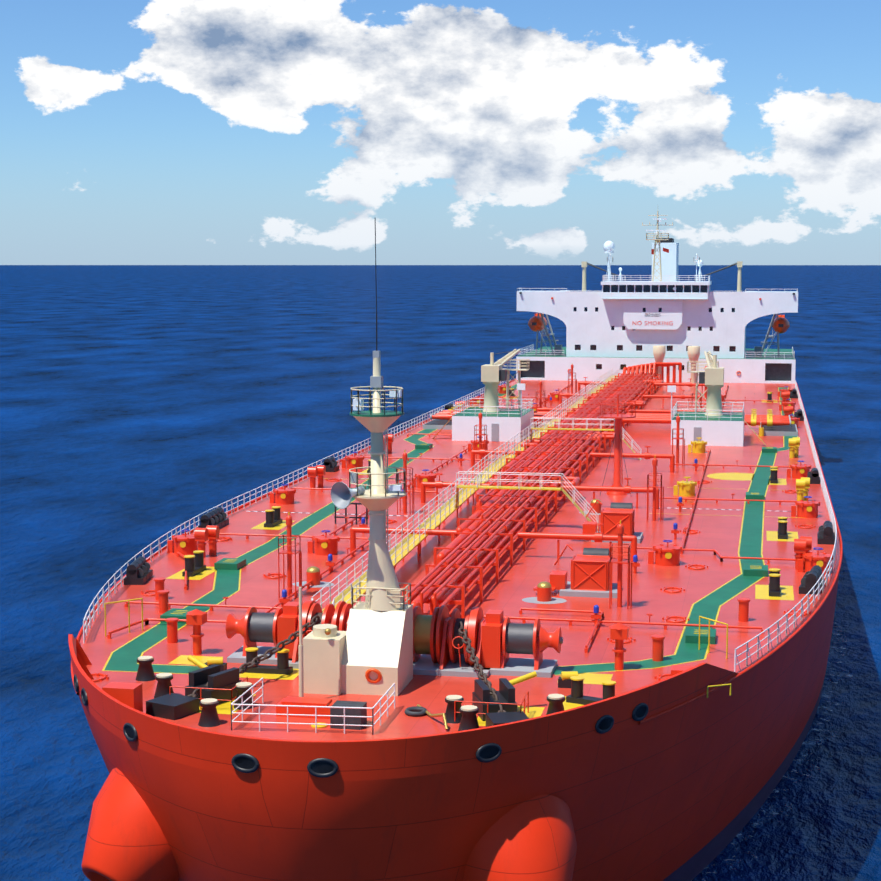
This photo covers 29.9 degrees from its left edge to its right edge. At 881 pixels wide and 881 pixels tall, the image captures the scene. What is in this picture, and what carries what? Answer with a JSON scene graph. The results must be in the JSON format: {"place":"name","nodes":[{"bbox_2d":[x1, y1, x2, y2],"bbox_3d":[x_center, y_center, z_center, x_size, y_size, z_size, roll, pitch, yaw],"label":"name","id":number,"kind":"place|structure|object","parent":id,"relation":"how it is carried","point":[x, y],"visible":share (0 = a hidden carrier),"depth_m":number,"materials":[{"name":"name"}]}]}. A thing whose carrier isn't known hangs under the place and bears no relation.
{"place":"outdoors","nodes":[
{"label":"outdoors","id":0,"kind":"place"},
{"bbox_2d":[0,265,880,880],"bbox_3d":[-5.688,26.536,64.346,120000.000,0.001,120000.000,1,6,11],"label":"ocean","id":1,"kind":"structure","parent":0,"point":[142,407],"depth_m":342.19,"materials":[{"name":"blue liquid"}]},
{"bbox_2d":[68,379,842,880],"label":"hull","id":2,"kind":"object","parent":1,"relation":"on","point":[642,775],"visible":0.71,"depth_m":74.53,"materials":[{"name":"red metal"}]},
{"bbox_2d":[298,218,412,696],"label":"foremast","id":3,"kind":"object","parent":2,"relation":"on","point":[369,651],"visible":1,"depth_m":74.77,"materials":[{"name":"white metal"}]},
{"bbox_2d":[146,600,577,734],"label":"mooring equipment","id":4,"kind":"object","parent":2,"relation":"on","point":[474,643],"visible":0.94,"depth_m":77.84,"materials":[{"name":"red metal"}]},
{"bbox_2d":[102,384,798,725],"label":"deck walkway markings","id":5,"kind":"object","parent":2,"relation":"on","point":[226,583],"visible":0.71,"depth_m":97.79,"materials":[{"name":"green paint"}]},
{"bbox_2d":[83,380,836,671],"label":"deck rails","id":6,"kind":"object","parent":2,"relation":"on","point":[826,498],"visible":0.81,"depth_m":108.89,"materials":[{"name":"white metal"}]},
{"bbox_2d":[91,363,834,730],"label":"deck fittings","id":7,"kind":"object","parent":2,"relation":"on","point":[591,571],"visible":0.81,"depth_m":102.26,"materials":[{"name":"red metal"}]},
{"bbox_2d":[311,368,641,612],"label":"catwalk","id":8,"kind":"object","parent":2,"relation":"on","point":[405,547],"visible":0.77,"depth_m":121.21,"materials":[{"name":"yellow"}]},
{"bbox_2d":[350,362,704,617],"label":"pipe rack","id":9,"kind":"object","parent":2,"relation":"on","point":[480,531],"visible":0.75,"depth_m":130.55,"materials":[{"name":"red metal"}]},
{"bbox_2d":[423,349,797,446],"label":"midship houses","id":10,"kind":"structure","parent":2,"relation":"on","point":[713,425],"depth_m":181.48,"materials":[{"name":"white metal"}]},
{"bbox_2d":[516,238,797,383],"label":"superstructure","id":11,"kind":"object","parent":2,"relation":"on","point":[604,333],"visible":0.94,"depth_m":271.84,"materials":[{"name":"white metal"}]},
{"bbox_2d":[634,321,672,324],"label":"sign lettering","id":12,"kind":"object","parent":11,"relation":"attached to","point":[656,322],"visible":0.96,"depth_m":271.18},
{"bbox_2d":[528,211,789,382],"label":"superstructure fittings","id":13,"kind":"object","parent":11,"relation":"on","point":[537,322],"visible":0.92,"depth_m":275.54,"materials":[{"name":"white"}]},
{"bbox_2d":[700,622,852,880],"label":"waterline foam","id":14,"kind":"object","parent":1,"relation":"on","point":[850,675],"visible":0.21,"depth_m":114.79,"materials":[{"name":"white"}]},
{"bbox_2d":[0,0,880,264],"label":"sky","id":15,"kind":"structure","parent":0,"point":[133,132],"materials":[{"name":"blue"}]}
]}

